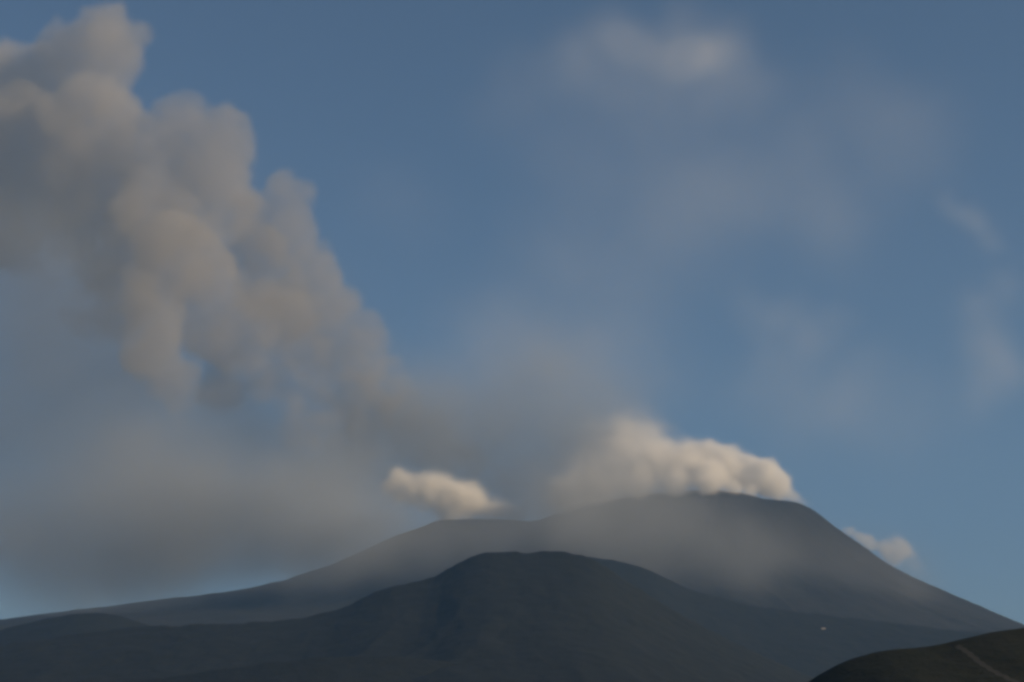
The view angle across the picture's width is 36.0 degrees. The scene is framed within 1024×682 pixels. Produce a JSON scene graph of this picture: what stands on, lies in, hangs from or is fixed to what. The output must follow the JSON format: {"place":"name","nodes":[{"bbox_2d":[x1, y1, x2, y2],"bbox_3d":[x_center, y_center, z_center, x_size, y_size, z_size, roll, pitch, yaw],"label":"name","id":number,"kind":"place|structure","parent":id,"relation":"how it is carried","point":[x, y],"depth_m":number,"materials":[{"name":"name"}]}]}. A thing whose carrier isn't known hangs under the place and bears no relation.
{"place":"outdoors","nodes":[
{"label":"outdoors","id":0,"kind":"place"},
{"bbox_2d":[0,613,149,646],"bbox_3d":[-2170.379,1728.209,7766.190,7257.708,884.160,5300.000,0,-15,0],"label":"hill","id":1,"kind":"structure","parent":0,"point":[50,628],"depth_m":8372.42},
{"bbox_2d":[123,656,464,681],"bbox_3d":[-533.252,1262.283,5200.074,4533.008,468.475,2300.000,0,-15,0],"label":"hill","id":2,"kind":"structure","parent":0,"point":[361,669],"depth_m":5430.09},
{"bbox_2d":[0,551,813,681],"bbox_3d":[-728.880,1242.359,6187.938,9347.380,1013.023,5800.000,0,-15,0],"label":"hill","id":3,"kind":"structure","parent":0,"point":[546,616],"depth_m":6347.35,"materials":[{"name":"grey stone"}]},
{"bbox_2d":[0,489,1023,632],"bbox_3d":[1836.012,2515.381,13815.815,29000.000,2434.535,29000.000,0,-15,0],"label":"volcano mountain","id":4,"kind":"structure","parent":0,"point":[743,548],"depth_m":12619.40,"materials":[{"name":"grey stone"}]},
{"bbox_2d":[0,0,1023,623],"label":"sky","id":5,"kind":"structure","parent":0,"point":[288,289],"materials":[{"name":"blue"}]},
{"bbox_2d":[588,557,985,677],"bbox_3d":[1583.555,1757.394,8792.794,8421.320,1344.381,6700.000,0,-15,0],"label":"hill","id":6,"kind":"structure","parent":0,"point":[804,643],"depth_m":9364.02,"materials":[{"name":"grey stone"}]},
{"bbox_2d":[809,628,1023,681],"bbox_3d":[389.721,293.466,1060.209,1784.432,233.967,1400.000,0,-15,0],"label":"hill","id":7,"kind":"structure","parent":0,"point":[1002,652],"depth_m":1238.70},
{"bbox_2d":[954,645,1018,681],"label":"path","id":8,"kind":"structure","parent":7,"relation":"on","point":[979,661],"depth_m":1215.51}
]}

